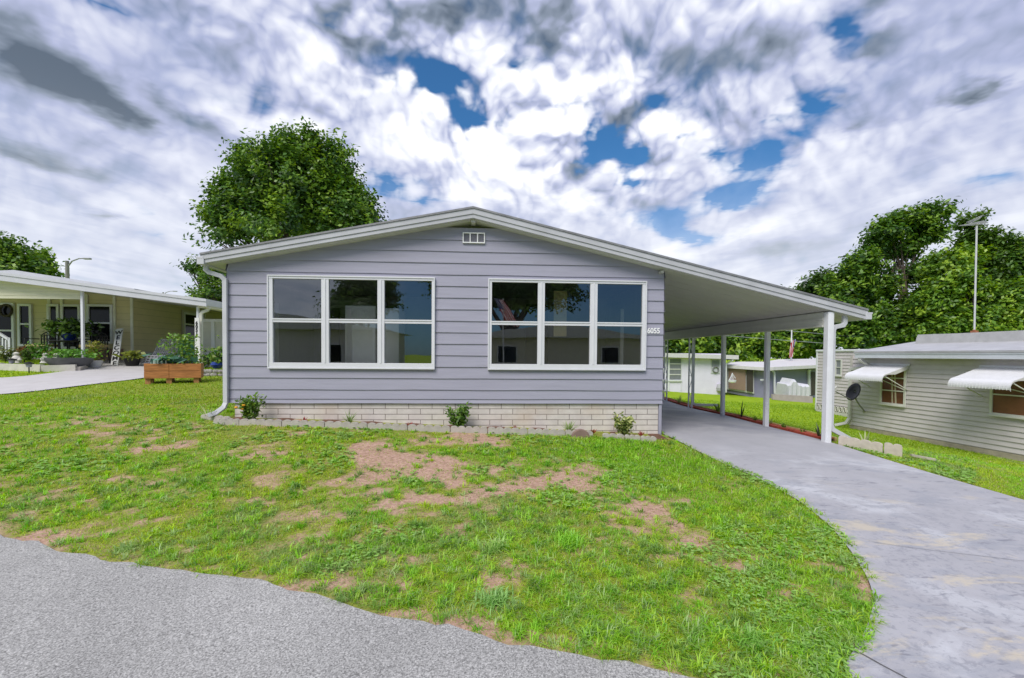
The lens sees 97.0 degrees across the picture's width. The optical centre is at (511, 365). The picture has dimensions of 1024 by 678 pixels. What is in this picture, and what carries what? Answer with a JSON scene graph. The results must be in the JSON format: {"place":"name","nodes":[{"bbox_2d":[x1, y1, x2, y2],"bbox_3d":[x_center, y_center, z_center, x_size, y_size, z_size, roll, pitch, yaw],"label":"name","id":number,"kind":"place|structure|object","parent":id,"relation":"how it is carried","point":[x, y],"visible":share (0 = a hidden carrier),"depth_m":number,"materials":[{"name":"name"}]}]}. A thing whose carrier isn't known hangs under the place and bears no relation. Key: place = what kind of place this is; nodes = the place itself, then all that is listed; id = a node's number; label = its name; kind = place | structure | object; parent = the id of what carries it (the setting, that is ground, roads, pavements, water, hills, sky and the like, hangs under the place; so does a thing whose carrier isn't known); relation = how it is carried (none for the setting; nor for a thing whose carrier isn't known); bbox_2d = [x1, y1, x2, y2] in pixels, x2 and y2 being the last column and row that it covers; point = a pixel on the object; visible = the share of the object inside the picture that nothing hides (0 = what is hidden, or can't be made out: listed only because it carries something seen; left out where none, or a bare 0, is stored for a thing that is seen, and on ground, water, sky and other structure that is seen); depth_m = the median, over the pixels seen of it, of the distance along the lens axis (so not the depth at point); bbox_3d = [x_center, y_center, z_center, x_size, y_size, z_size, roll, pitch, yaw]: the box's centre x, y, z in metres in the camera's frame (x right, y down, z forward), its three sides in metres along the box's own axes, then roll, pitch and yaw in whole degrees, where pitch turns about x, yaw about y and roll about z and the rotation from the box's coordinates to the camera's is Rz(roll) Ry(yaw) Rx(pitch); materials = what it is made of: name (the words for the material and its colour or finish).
{"place":"outdoors","nodes":[
{"label":"outdoors","id":0,"kind":"place"},
{"bbox_2d":[0,361,210,393],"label":"neighbour driveway","id":1,"kind":"structure","parent":0,"point":[108,372],"depth_m":10.73,"materials":[{"name":"concrete"}]},
{"bbox_2d":[31,348,108,365],"bbox_3d":[-11.949,-0.211,12.313,1.534,0.532,1.524,2,2,42],"label":"potted plant","id":2,"kind":"object","parent":1,"relation":"on","point":[67,357],"visible":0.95,"depth_m":12.04,"materials":[{"name":"green plant"}]},
{"bbox_2d":[77,332,109,362],"bbox_3d":[-12.387,-0.522,13.431,0.596,0.968,0.511,0,1,-3],"label":"bar chair","id":3,"kind":"object","parent":1,"relation":"on","point":[102,339],"visible":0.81,"depth_m":13.63,"materials":[{"name":"black metal"}]},
{"bbox_2d":[111,328,123,364],"bbox_3d":[-11.884,-0.527,13.632,0.202,1.223,0.696,0,2,-28],"label":"welcome sign","id":4,"kind":"object","parent":1,"relation":"on","point":[117,344],"visible":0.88,"depth_m":13.65,"materials":[{"name":"black paint"}]},
{"bbox_2d":[140,355,182,364],"bbox_3d":[-10.572,-0.115,13.666,1.242,0.382,0.079,0,1,-3],"label":"trellis","id":5,"kind":"object","parent":1,"relation":"on","point":[149,360],"visible":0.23,"depth_m":13.65,"materials":[{"name":"metal"}]},
{"bbox_2d":[150,339,179,359],"bbox_3d":[-10.818,-0.485,14.194,0.782,0.687,0.375,0,1,-3],"label":"trellis","id":6,"kind":"object","parent":1,"relation":"on","point":[164,348],"visible":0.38,"depth_m":14.20,"materials":[{"name":"metal"}]},
{"bbox_2d":[177,339,194,360],"bbox_3d":[-9.956,-0.475,13.866,0.583,0.645,0.022,0,1,-3],"label":"trellis","id":7,"kind":"object","parent":1,"relation":"on","point":[184,351],"visible":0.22,"depth_m":13.86,"materials":[{"name":"green metal"}]},
{"bbox_2d":[0,535,693,677],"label":"road","id":8,"kind":"structure","parent":0,"point":[70,615],"depth_m":2.53,"materials":[{"name":"grey asphalt"}]},
{"bbox_2d":[0,358,1023,677],"bbox_3d":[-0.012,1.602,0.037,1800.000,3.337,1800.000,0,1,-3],"label":"ground","id":9,"kind":"structure","parent":0,"point":[446,474],"depth_m":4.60,"materials":[{"name":"green plant"}]},
{"bbox_2d":[0,332,11,356],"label":"railing","id":10,"kind":"object","parent":9,"relation":"on","point":[8,339],"visible":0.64,"depth_m":12.90,"materials":[{"name":"white plastic"}]},
{"bbox_2d":[0,346,20,361],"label":"bed plant","id":11,"kind":"object","parent":9,"relation":"on","point":[9,352],"visible":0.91,"depth_m":12.40,"materials":[{"name":"green plant"}]},
{"bbox_2d":[12,352,21,362],"bbox_3d":[-13.145,-0.209,12.044,0.260,0.300,0.214,0,1,-3],"label":"statue","id":12,"kind":"object","parent":9,"relation":"on","point":[17,357],"visible":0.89,"depth_m":12.00,"materials":[{"name":"stone"}]},
{"bbox_2d":[18,347,34,360],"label":"bed plant","id":13,"kind":"object","parent":9,"relation":"on","point":[26,355],"visible":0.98,"depth_m":12.46,"materials":[{"name":"green plant"}]},
{"bbox_2d":[23,362,33,372],"bbox_3d":[-12.101,0.049,11.357,0.190,0.285,0.185,0,1,-3],"label":"solar light","id":14,"kind":"object","parent":9,"relation":"on","point":[28,364],"visible":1,"depth_m":11.33,"materials":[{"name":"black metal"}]},
{"bbox_2d":[0,230,69,277],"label":"tree","id":15,"kind":"object","parent":9,"relation":"on","point":[34,261],"visible":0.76,"depth_m":38.91,"materials":[{"name":"green plant"}]},
{"bbox_2d":[26,341,52,357],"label":"bed plant","id":16,"kind":"object","parent":9,"relation":"on","point":[38,349],"visible":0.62,"depth_m":12.81,"materials":[{"name":"green plant"}]},
{"bbox_2d":[23,331,59,362],"bbox_3d":[-13.724,-0.549,13.256,0.668,0.931,0.511,0,1,-3],"label":"bar chair","id":17,"kind":"object","parent":9,"relation":"on","point":[47,339],"visible":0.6,"depth_m":13.45,"materials":[{"name":"black metal"}]},
{"bbox_2d":[0,363,87,371],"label":"kerb wall","id":18,"kind":"structure","parent":9,"relation":"on","point":[36,367],"depth_m":11.65,"materials":[{"name":"concrete"}]},
{"bbox_2d":[48,340,87,355],"bbox_3d":[-13.012,-0.396,13.299,0.840,0.682,0.840,0,1,-3],"label":"table","id":19,"kind":"object","parent":9,"relation":"on","point":[66,341],"visible":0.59,"depth_m":13.09,"materials":[{"name":"black metal"}]},
{"bbox_2d":[24,317,103,339],"bbox_3d":[-13.030,-1.082,13.193,1.460,0.694,1.663,2,2,42],"label":"potted plant","id":20,"kind":"object","parent":19,"relation":"on","point":[64,326],"visible":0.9,"depth_m":13.14,"materials":[{"name":"green plant"}]},
{"bbox_2d":[65,258,91,278],"bbox_3d":[-34.471,-4.838,36.056,1.955,7.420,0.337,0,1,-3],"label":"street lamp","id":21,"kind":"object","parent":9,"relation":"on","point":[67,269],"visible":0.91,"depth_m":35.90,"materials":[{"name":"metal"}]},
{"bbox_2d":[79,340,107,366],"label":"potted plant","id":22,"kind":"object","parent":9,"relation":"on","point":[96,362],"visible":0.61,"depth_m":12.84,"materials":[{"name":"green plant"}]},
{"bbox_2d":[0,270,221,362],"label":"house","id":23,"kind":"structure","parent":9,"relation":"on","point":[146,320],"depth_m":14.00,"materials":[{"name":"beige paint"}]},
{"bbox_2d":[0,304,12,316],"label":"wreath","id":24,"kind":"object","parent":23,"relation":"attached to","point":[11,310],"visible":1,"depth_m":13.81,"materials":[{"name":"plant"}]},
{"bbox_2d":[0,303,15,356],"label":"door","id":25,"kind":"structure","parent":23,"relation":"in","point":[7,324],"depth_m":13.91,"materials":[{"name":"white plastic"}]},
{"bbox_2d":[17,304,32,345],"bbox_3d":[-14.965,-1.243,13.935,0.410,1.301,0.065,0,1,-3],"label":"window","id":26,"kind":"structure","parent":23,"relation":"in","point":[24,311],"depth_m":13.93,"materials":[{"name":"white plastic"}]},
{"bbox_2d":[46,304,59,348],"bbox_3d":[-14.141,-1.201,13.982,0.349,1.379,0.065,0,1,-3],"label":"window","id":27,"kind":"structure","parent":23,"relation":"in","point":[55,308],"depth_m":13.96,"materials":[{"name":"white plastic"}]},
{"bbox_2d":[60,304,80,348],"bbox_3d":[-13.624,-1.200,14.010,0.569,1.376,0.065,0,1,-3],"label":"window","id":28,"kind":"structure","parent":23,"relation":"in","point":[66,310],"depth_m":14.00,"materials":[{"name":"white plastic"}]},
{"bbox_2d":[86,304,112,343],"bbox_3d":[-12.772,-1.287,14.055,0.759,1.217,0.065,0,1,-3],"label":"window","id":29,"kind":"structure","parent":23,"relation":"in","point":[102,314],"depth_m":14.05,"materials":[{"name":"white plastic"}]},
{"bbox_2d":[182,310,195,353],"bbox_3d":[-11.983,-1.057,16.897,0.045,1.950,0.900,0,1,-3],"label":"side door","id":30,"kind":"structure","parent":23,"relation":"in","point":[188,317],"depth_m":16.75,"materials":[{"name":"white plastic"}]},
{"bbox_2d":[195,318,200,358],"bbox_3d":[-8.670,-0.714,12.504,0.145,1.194,0.030,0,1,-3],"label":"number board","id":31,"kind":"object","parent":23,"relation":"attached to","point":[197,327],"visible":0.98,"depth_m":12.50,"materials":[{"name":"black paint"}]},
{"bbox_2d":[98,536,148,557],"bbox_3d":[-3.041,1.425,3.583,0.320,0.097,0.328,0,1,-3],"label":"weed clump","id":32,"kind":"object","parent":9,"relation":"on","point":[127,547],"visible":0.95,"depth_m":3.56,"materials":[{"name":"green plant"}]},
{"bbox_2d":[112,350,152,365],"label":"potted plant","id":33,"kind":"object","parent":9,"relation":"on","point":[130,360],"visible":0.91,"depth_m":13.29,"materials":[{"name":"green plant"}]},
{"bbox_2d":[144,363,203,383],"bbox_3d":[-7.844,0.208,10.552,1.062,0.513,0.420,0,1,-27],"label":"planter box","id":34,"kind":"object","parent":9,"relation":"on","point":[170,373],"visible":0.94,"depth_m":10.37,"materials":[{"name":"brown wood"}]},
{"bbox_2d":[142,353,197,363],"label":"hosta","id":35,"kind":"object","parent":34,"relation":"in","point":[180,359],"visible":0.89,"depth_m":10.43,"materials":[{"name":"green plant"}]},
{"bbox_2d":[149,333,218,363],"bbox_3d":[-7.588,-0.395,10.634,1.498,0.770,0.787,-1,2,-40],"label":"tomato plant","id":36,"kind":"object","parent":34,"relation":"in","point":[185,347],"visible":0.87,"depth_m":10.58,"materials":[{"name":"green plant"}]},
{"bbox_2d":[169,250,225,301],"bbox_3d":[-12.236,-2.472,18.928,3.250,4.578,2.512,1,1,26],"label":"tree","id":37,"kind":"object","parent":9,"relation":"on","point":[211,291],"visible":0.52,"depth_m":18.35,"materials":[{"name":"green plant"}]},
{"bbox_2d":[203,319,222,363],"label":"storage shed","id":38,"kind":"structure","parent":9,"relation":"on","point":[212,329],"depth_m":14.47,"materials":[{"name":"white plastic"}]},
{"bbox_2d":[204,369,222,375],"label":"rubble wall","id":39,"kind":"structure","parent":9,"relation":"on","point":[214,372],"depth_m":11.85,"materials":[{"name":"stone"}]},
{"bbox_2d":[203,346,222,368],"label":"potted plant","id":40,"kind":"object","parent":39,"relation":"on","point":[214,364],"visible":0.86,"depth_m":12.10,"materials":[{"name":"green plant"}]},
{"bbox_2d":[201,414,230,419],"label":"edging block","id":41,"kind":"object","parent":9,"relation":"on","point":[211,418],"depth_m":7.30,"materials":[{"name":"concrete"}]},
{"bbox_2d":[213,418,239,424],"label":"edging block","id":42,"kind":"object","parent":9,"relation":"on","point":[229,421],"depth_m":7.03,"materials":[{"name":"concrete"}]},
{"bbox_2d":[239,419,281,426],"bbox_3d":[-3.923,0.917,7.089,0.638,0.168,0.056,0,1,-3],"label":"edging block","id":43,"kind":"object","parent":9,"relation":"on","point":[271,422],"depth_m":7.06,"materials":[{"name":"concrete"}]},
{"bbox_2d":[182,116,388,249],"bbox_3d":[-8.702,-4.976,18.972,7.605,9.971,7.912,0,1,-3],"label":"tree","id":44,"kind":"object","parent":9,"relation":"on","point":[283,183],"visible":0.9,"depth_m":16.95,"materials":[{"name":"green plant"}]},
{"bbox_2d":[282,419,324,426],"bbox_3d":[-3.273,0.939,7.125,0.645,0.173,0.056,0,1,-3],"label":"edging block","id":45,"kind":"object","parent":9,"relation":"on","point":[301,423],"depth_m":7.10,"materials":[{"name":"concrete"}]},
{"bbox_2d":[325,421,367,428],"bbox_3d":[-2.616,0.966,7.162,0.652,0.178,0.056,0,1,-3],"label":"edging block","id":46,"kind":"object","parent":9,"relation":"on","point":[349,425],"depth_m":7.14,"materials":[{"name":"concrete"}]},
{"bbox_2d":[368,422,407,430],"bbox_3d":[-1.973,0.997,7.198,0.617,0.179,0.056,0,1,-3],"label":"edging block","id":47,"kind":"object","parent":9,"relation":"on","point":[395,426],"depth_m":7.17,"materials":[{"name":"concrete"}]},
{"bbox_2d":[408,424,449,431],"bbox_3d":[-1.324,1.028,7.234,0.665,0.178,0.056,0,1,-3],"label":"edging block","id":48,"kind":"object","parent":9,"relation":"on","point":[430,428],"depth_m":7.21,"materials":[{"name":"concrete"}]},
{"bbox_2d":[233,417,666,438],"bbox_3d":[-1.048,1.039,7.515,7.250,0.328,0.470,0,1,-3],"label":"flower bed","id":49,"kind":"object","parent":9,"relation":"on","point":[658,436],"visible":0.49,"depth_m":7.62,"materials":[{"name":"soil"}]},
{"bbox_2d":[234,392,266,418],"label":"shrub","id":50,"kind":"object","parent":49,"relation":"on","point":[248,407],"visible":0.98,"depth_m":7.23,"materials":[{"name":"green plant"}]},
{"bbox_2d":[444,402,472,426],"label":"shrub","id":51,"kind":"object","parent":49,"relation":"on","point":[458,418],"visible":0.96,"depth_m":7.43,"materials":[{"name":"green plant"}]},
{"bbox_2d":[562,421,576,430],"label":"spiky plant","id":52,"kind":"object","parent":49,"relation":"on","point":[569,427],"visible":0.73,"depth_m":7.44,"materials":[{"name":"green plant"}]},
{"bbox_2d":[611,409,635,434],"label":"shrub","id":53,"kind":"object","parent":49,"relation":"on","point":[624,424],"visible":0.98,"depth_m":7.48,"materials":[{"name":"green plant"}]},
{"bbox_2d":[451,426,486,433],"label":"edging block","id":54,"kind":"object","parent":9,"relation":"on","point":[468,429],"depth_m":7.24,"materials":[{"name":"concrete"}]},
{"bbox_2d":[463,584,527,618],"bbox_3d":[-0.096,1.471,2.885,0.440,0.117,0.337,0,1,-3],"label":"weed clump","id":55,"kind":"object","parent":9,"relation":"on","point":[495,599],"visible":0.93,"depth_m":2.88,"materials":[{"name":"green plant"}]},
{"bbox_2d":[476,530,516,556],"bbox_3d":[-0.116,1.415,3.621,0.358,0.115,0.397,0,2,-28],"label":"weed clump","id":56,"kind":"object","parent":9,"relation":"on","point":[495,547],"visible":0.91,"depth_m":3.58,"materials":[{"name":"green plant"}]},
{"bbox_2d":[488,427,526,434],"bbox_3d":[-0.069,1.078,7.305,0.636,0.173,0.056,0,1,-3],"label":"edging block","id":57,"kind":"object","parent":9,"relation":"on","point":[501,430],"depth_m":7.28,"materials":[{"name":"concrete"}]},
{"bbox_2d":[196,206,872,442],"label":"house","id":58,"kind":"structure","parent":9,"relation":"on","point":[499,319],"depth_m":7.72,"materials":[{"name":"grey"}]},
{"bbox_2d":[330,308,339,362],"bbox_3d":[-4.332,-0.487,10.942,0.350,1.800,0.045,0,1,-3],"label":"doorway","id":59,"kind":"structure","parent":58,"relation":"in","point":[334,312],"depth_m":10.92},
{"bbox_2d":[267,275,434,369],"bbox_3d":[-2.660,-0.712,7.559,2.733,1.541,0.092,0,1,-3],"label":"window","id":60,"kind":"structure","parent":58,"relation":"in","point":[325,320],"depth_m":7.52,"materials":[{"name":"white plastic"}]},
{"bbox_2d":[385,306,406,362],"bbox_3d":[-2.959,-0.503,11.018,0.800,1.850,0.045,0,1,-3],"label":"doorway","id":61,"kind":"structure","parent":58,"relation":"in","point":[402,308],"depth_m":11.01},
{"bbox_2d":[525,304,547,363],"bbox_3d":[0.611,-0.531,11.214,0.550,1.950,0.045,0,1,-3],"label":"doorway","id":62,"kind":"structure","parent":58,"relation":"in","point":[531,309],"depth_m":11.18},
{"bbox_2d":[488,278,646,370],"bbox_3d":[0.953,-0.690,7.759,2.724,1.541,0.092,0,1,-3],"label":"window","id":63,"kind":"structure","parent":58,"relation":"in","point":[541,323],"depth_m":7.74,"materials":[{"name":"white plastic"}]},
{"bbox_2d":[528,428,564,435],"bbox_3d":[0.556,1.104,7.340,0.599,0.176,0.056,0,1,-3],"label":"edging block","id":64,"kind":"object","parent":9,"relation":"on","point":[533,431],"depth_m":7.31,"materials":[{"name":"concrete"}]},
{"bbox_2d":[545,527,591,551],"bbox_3d":[0.480,1.409,3.697,0.468,0.128,0.374,0,1,-3],"label":"weed clump","id":65,"kind":"object","parent":9,"relation":"on","point":[567,539],"visible":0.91,"depth_m":3.68,"materials":[{"name":"green plant"}]},
{"bbox_2d":[565,429,592,437],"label":"edging block","id":66,"kind":"object","parent":9,"relation":"on","point":[569,432],"depth_m":7.34,"materials":[{"name":"concrete"}]},
{"bbox_2d":[571,429,589,438],"bbox_3d":[1.097,1.097,7.269,0.297,0.154,0.060,0,1,-3],"label":"stone","id":67,"kind":"object","parent":9,"relation":"on","point":[582,433],"visible":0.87,"depth_m":7.24,"materials":[{"name":"stone"}]},
{"bbox_2d":[602,433,623,438],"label":"edging block","id":68,"kind":"object","parent":9,"relation":"on","point":[606,435],"depth_m":7.30,"materials":[{"name":"concrete"}]},
{"bbox_2d":[624,434,639,440],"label":"edging block","id":69,"kind":"object","parent":9,"relation":"on","point":[633,437],"depth_m":7.29,"materials":[{"name":"concrete"}]},
{"bbox_2d":[640,436,656,441],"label":"edging block","id":70,"kind":"object","parent":9,"relation":"on","point":[651,438],"depth_m":7.28,"materials":[{"name":"concrete"}]},
{"bbox_2d":[663,337,720,353],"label":"tree","id":71,"kind":"object","parent":9,"relation":"on","point":[704,345],"visible":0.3,"depth_m":43.70,"materials":[{"name":"green plant"}]},
{"bbox_2d":[663,353,738,394],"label":"house","id":72,"kind":"structure","parent":9,"relation":"on","point":[707,373],"depth_m":32.78,"materials":[{"name":"white paint"}]},
{"bbox_2d":[670,359,680,378],"bbox_3d":[11.757,0.263,32.671,0.850,1.466,0.060,0,1,-3],"label":"window","id":73,"kind":"structure","parent":72,"relation":"in","point":[675,364],"depth_m":32.67,"materials":[{"name":"metal"}]},
{"bbox_2d":[711,359,719,372],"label":"window","id":74,"kind":"structure","parent":72,"relation":"in","point":[715,364],"depth_m":32.80,"materials":[{"name":"glass"}]},
{"bbox_2d":[709,334,748,358],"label":"tree","id":75,"kind":"object","parent":9,"relation":"on","point":[716,339],"visible":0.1,"depth_m":46.30,"materials":[{"name":"green plant"}]},
{"bbox_2d":[664,397,836,441],"bbox_3d":[5.492,1.252,12.028,0.230,0.137,7.850,0,1,-3],"label":"garden border","id":76,"kind":"object","parent":9,"relation":"on","point":[787,428],"visible":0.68,"depth_m":10.31,"materials":[{"name":"brick"}]},
{"bbox_2d":[717,329,806,361],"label":"tree","id":77,"kind":"object","parent":9,"relation":"on","point":[743,353],"visible":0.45,"depth_m":44.73,"materials":[{"name":"green plant"}]},
{"bbox_2d":[720,621,805,665],"bbox_3d":[1.361,1.513,2.468,0.442,0.106,0.421,1,2,29],"label":"weed clump","id":78,"kind":"object","parent":9,"relation":"on","point":[756,640],"visible":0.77,"depth_m":2.49,"materials":[{"name":"green plant"}]},
{"bbox_2d":[727,359,815,397],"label":"house","id":79,"kind":"structure","parent":9,"relation":"on","point":[749,378],"depth_m":32.35,"materials":[{"name":"white paint"}]},
{"bbox_2d":[727,368,753,393],"bbox_3d":[16.446,1.064,32.688,0.081,1.782,2.076,0,2,-34],"label":"sliding door","id":80,"kind":"structure","parent":79,"relation":"in","point":[727,368],"depth_m":32.28,"materials":[{"name":"white plastic"}]},
{"bbox_2d":[789,330,795,360],"bbox_3d":[22.837,-1.241,37.048,0.929,3.711,0.386,-1,2,-38],"label":"flag pole","id":81,"kind":"object","parent":79,"relation":"on","point":[791,348],"visible":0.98,"depth_m":37.08,"materials":[{"name":"white metal"}]},
{"bbox_2d":[811,372,815,394],"bbox_3d":[21.937,1.314,32.971,0.462,1.712,0.059,0,1,-17],"label":"door panel","id":82,"kind":"structure","parent":79,"relation":"in","point":[813,374],"depth_m":32.93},
{"bbox_2d":[776,378,809,395],"bbox_3d":[18.225,1.379,29.467,1.427,1.145,1.240,0,1,-3],"label":"covered furniture","id":83,"kind":"object","parent":9,"relation":"on","point":[786,386],"visible":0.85,"depth_m":28.93,"materials":[{"name":"fabric"}]},
{"bbox_2d":[754,328,835,361],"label":"tree","id":84,"kind":"object","parent":9,"relation":"on","point":[780,351],"visible":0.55,"depth_m":44.23,"materials":[{"name":"green plant"}]},
{"bbox_2d":[793,264,838,337],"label":"tree","id":85,"kind":"object","parent":9,"relation":"on","point":[810,285],"visible":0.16,"depth_m":45.05,"materials":[{"name":"green plant"}]},
{"bbox_2d":[811,244,893,348],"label":"tree","id":86,"kind":"object","parent":9,"relation":"on","point":[853,281],"visible":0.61,"depth_m":40.61,"materials":[{"name":"green plant"}]},
{"bbox_2d":[838,436,882,452],"bbox_3d":[5.841,1.351,7.607,0.595,0.279,0.056,2,2,45],"label":"edging block","id":87,"kind":"object","parent":9,"relation":"on","point":[858,443],"depth_m":7.58,"materials":[{"name":"concrete"}]},
{"bbox_2d":[802,195,968,348],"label":"tree","id":88,"kind":"object","parent":9,"relation":"on","point":[923,225],"visible":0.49,"depth_m":42.68,"materials":[{"name":"green plant"}]},
{"bbox_2d":[884,442,901,456],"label":"edging block","id":89,"kind":"object","parent":9,"relation":"on","point":[894,449],"depth_m":7.29,"materials":[{"name":"concrete"}]},
{"bbox_2d":[815,330,1023,461],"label":"house","id":90,"kind":"structure","parent":9,"relation":"on","point":[929,405],"depth_m":11.48,"materials":[{"name":"beige"}]},
{"bbox_2d":[835,359,842,376],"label":"window","id":91,"kind":"structure","parent":90,"relation":"in","point":[838,362],"depth_m":16.95,"materials":[{"name":"metal"}]},
{"bbox_2d":[835,383,864,411],"bbox_3d":[9.854,0.966,13.149,1.888,0.900,0.441,0,2,-32],"label":"satellite dish","id":92,"kind":"object","parent":90,"relation":"attached to","point":[853,391],"visible":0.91,"depth_m":13.21,"materials":[{"name":"grey metal"}]},
{"bbox_2d":[844,363,909,389],"bbox_3d":[10.139,0.293,12.648,0.817,0.703,1.216,0,1,-7],"label":"awning","id":93,"kind":"object","parent":90,"relation":"attached to","point":[877,372],"visible":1,"depth_m":12.53,"materials":[{"name":"metal"}]},
{"bbox_2d":[878,370,906,407],"bbox_3d":[10.531,0.589,12.553,0.058,1.065,0.775,0,1,-7],"label":"window","id":94,"kind":"structure","parent":90,"relation":"in","point":[891,394],"depth_m":12.51,"materials":[{"name":"metal"}]},
{"bbox_2d":[959,215,987,332],"bbox_3d":[15.247,-2.593,15.047,1.245,4.681,0.609,-1,2,-39],"label":"antenna","id":95,"kind":"object","parent":90,"relation":"on","point":[975,279],"visible":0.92,"depth_m":14.98,"materials":[{"name":"metal"}]},
{"bbox_2d":[947,365,1023,395],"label":"awning","id":96,"kind":"object","parent":90,"relation":"attached to","point":[1002,377],"visible":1,"depth_m":9.82,"materials":[{"name":"metal"}]},
{"bbox_2d":[987,381,1023,419],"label":"window","id":97,"kind":"structure","parent":90,"relation":"in","point":[1002,403],"depth_m":9.95,"materials":[{"name":"glass"}]},
{"bbox_2d":[910,454,935,460],"bbox_3d":[6.519,1.457,7.191,0.304,0.074,0.070,1,1,23],"label":"board","id":98,"kind":"object","parent":9,"relation":"on","point":[919,456],"visible":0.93,"depth_m":7.17,"materials":[{"name":"wood"}]},
{"bbox_2d":[900,240,1012,338],"bbox_3d":[37.184,-4.025,37.845,7.988,13.374,6.606,0,1,-3],"label":"tree","id":99,"kind":"object","parent":9,"relation":"on","point":[943,303],"visible":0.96,"depth_m":37.11,"materials":[{"name":"green plant"}]},
{"bbox_2d":[943,204,1019,287],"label":"tree","id":100,"kind":"object","parent":9,"relation":"on","point":[988,235],"visible":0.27,"depth_m":45.41,"materials":[{"name":"green plant"}]},
{"bbox_2d":[977,275,1023,330],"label":"tree","id":101,"kind":"object","parent":9,"relation":"on","point":[1010,300],"visible":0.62,"depth_m":36.24,"materials":[{"name":"green plant"}]},
{"bbox_2d":[986,226,1023,281],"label":"tree","id":102,"kind":"object","parent":9,"relation":"on","point":[1012,238],"visible":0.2,"depth_m":44.78,"materials":[{"name":"green plant"}]},
{"bbox_2d":[0,0,1023,358],"label":"sky","id":103,"kind":"structure","parent":0,"point":[754,139],"materials":[{"name":"white"}]},
{"bbox_2d":[771,394,812,402],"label":"wall","id":104,"kind":"structure","parent":0,"point":[799,398],"depth_m":27.99,"materials":[{"name":"concrete"}]},
{"bbox_2d":[661,400,1023,677],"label":"driveway","id":105,"kind":"structure","parent":0,"point":[947,613],"depth_m":3.91,"materials":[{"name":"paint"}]},
{"bbox_2d":[860,538,1020,677],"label":"driveway joint","id":106,"kind":"object","parent":105,"relation":"on","point":[880,663],"visible":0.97,"depth_m":2.38,"materials":[{"name":"concrete"}]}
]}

